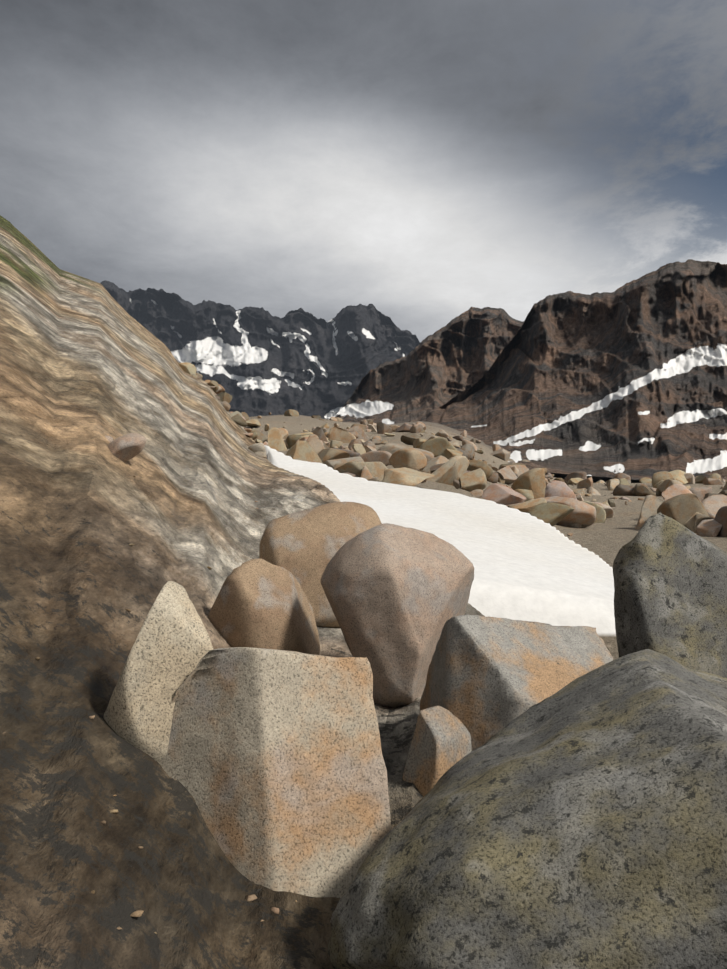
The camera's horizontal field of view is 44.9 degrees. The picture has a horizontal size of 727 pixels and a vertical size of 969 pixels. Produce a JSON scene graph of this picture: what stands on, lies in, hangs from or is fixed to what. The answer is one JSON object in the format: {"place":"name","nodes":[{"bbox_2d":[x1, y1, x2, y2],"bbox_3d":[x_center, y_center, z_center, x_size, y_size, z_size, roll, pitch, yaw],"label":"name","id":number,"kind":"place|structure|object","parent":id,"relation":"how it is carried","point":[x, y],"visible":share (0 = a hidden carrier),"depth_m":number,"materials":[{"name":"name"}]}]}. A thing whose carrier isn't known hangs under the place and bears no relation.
{"place":"outdoors","nodes":[
{"label":"outdoors","id":0,"kind":"place"},
{"bbox_2d":[100,280,420,418],"bbox_3d":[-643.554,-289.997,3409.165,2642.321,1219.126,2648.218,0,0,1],"label":"mountain peaks","id":1,"kind":"object","parent":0,"point":[254,361],"visible":0.25,"depth_m":3371.50,"materials":[{"name":"grey stone"}]},
{"bbox_2d":[0,215,726,968],"bbox_3d":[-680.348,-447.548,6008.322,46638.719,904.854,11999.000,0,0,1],"label":"terrain","id":2,"kind":"structure","parent":0,"point":[86,367],"depth_m":6.43,"materials":[{"name":"brown stone"}]},
{"bbox_2d":[105,435,112,441],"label":"pebble","id":3,"kind":"object","parent":2,"relation":"on","point":[109,438],"visible":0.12,"depth_m":9.88,"materials":[{"name":"beige stone"}]},
{"bbox_2d":[108,433,146,461],"bbox_3d":[-2.607,-0.392,9.604,0.454,0.344,0.412,0,0,1],"label":"boulder","id":4,"kind":"object","parent":2,"relation":"on","point":[125,447],"visible":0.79,"depth_m":9.48,"materials":[{"name":"brown stone"}]},
{"bbox_2d":[2,476,296,933],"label":"pebbles","id":5,"kind":"object","parent":2,"relation":"on","point":[249,897],"visible":0.54,"depth_m":3.34,"materials":[{"name":"stone"}]},
{"bbox_2d":[104,581,213,762],"bbox_3d":[-0.942,0.941,4.136,0.561,0.966,0.526,0,0,-24],"label":"boulder","id":6,"kind":"object","parent":2,"relation":"on","point":[172,647],"visible":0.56,"depth_m":3.90,"materials":[{"name":"beige stone"}]},
{"bbox_2d":[178,362,266,458],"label":"rocks","id":7,"kind":"object","parent":2,"relation":"on","point":[237,417],"visible":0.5,"depth_m":42.79,"materials":[{"name":"stone"}]},
{"bbox_2d":[208,558,319,654],"bbox_3d":[-0.765,1.008,6.885,0.876,0.885,0.912,0,0,39],"label":"boulder","id":8,"kind":"object","parent":2,"relation":"on","point":[261,603],"visible":0.6,"depth_m":6.50,"materials":[{"name":"orange stone"}]},
{"bbox_2d":[159,647,390,897],"bbox_3d":[-0.398,1.427,3.966,1.095,1.449,1.152,0,0,-25],"label":"boulder","id":9,"kind":"object","parent":2,"relation":"on","point":[272,762],"visible":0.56,"depth_m":3.72,"materials":[{"name":"stone"}]},
{"bbox_2d":[259,502,381,627],"bbox_3d":[-0.414,0.775,8.620,1.215,1.216,1.158,0,0,1],"label":"boulder","id":10,"kind":"object","parent":2,"relation":"on","point":[303,547],"visible":0.4,"depth_m":8.28,"materials":[{"name":"orange stone"}]},
{"bbox_2d":[320,523,473,706],"bbox_3d":[0.252,0.978,6.429,1.148,1.386,0.933,0,0,1],"label":"boulder","id":11,"kind":"object","parent":2,"relation":"on","point":[397,596],"visible":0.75,"depth_m":6.08,"materials":[{"name":"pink stone"}]},
{"bbox_2d":[402,706,471,796],"bbox_3d":[0.401,1.547,4.688,0.429,0.701,0.330,0,0,-37],"label":"boulder","id":12,"kind":"object","parent":2,"relation":"on","point":[440,745],"visible":0.44,"depth_m":4.58,"materials":[{"name":"brown stone"}]},
{"bbox_2d":[241,409,726,536],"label":"moraine boulder","id":13,"kind":"object","parent":2,"relation":"on","point":[700,511],"visible":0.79,"depth_m":38.80,"materials":[{"name":"stone"}]},
{"bbox_2d":[420,615,612,750],"bbox_3d":[0.979,1.179,5.156,1.267,0.892,1.277,0,0,1],"label":"boulder","id":14,"kind":"object","parent":2,"relation":"on","point":[488,678],"visible":0.52,"depth_m":4.84,"materials":[{"name":"grey stone"}]},
{"bbox_2d":[328,649,726,968],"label":"boulder","id":15,"kind":"object","parent":2,"relation":"on","point":[579,822],"visible":1,"depth_m":2.66,"materials":[{"name":"grey stone"}]},
{"bbox_2d":[613,513,726,677],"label":"boulder","id":16,"kind":"object","parent":2,"relation":"on","point":[670,586],"visible":0.62,"depth_m":6.22,"materials":[{"name":"grey stone"}]},
{"bbox_2d":[0,0,726,341],"label":"sky","id":17,"kind":"structure","parent":0,"point":[424,163],"materials":[{"name":"grey"}]},
{"bbox_2d":[326,307,523,423],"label":"mountain crag","id":18,"kind":"structure","parent":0,"point":[450,360],"depth_m":661.32,"materials":[{"name":"brown stone"}]},
{"bbox_2d":[419,259,726,481],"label":"mountain crag","id":19,"kind":"structure","parent":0,"point":[630,379],"depth_m":331.51,"materials":[{"name":"brown stone"}]}
]}

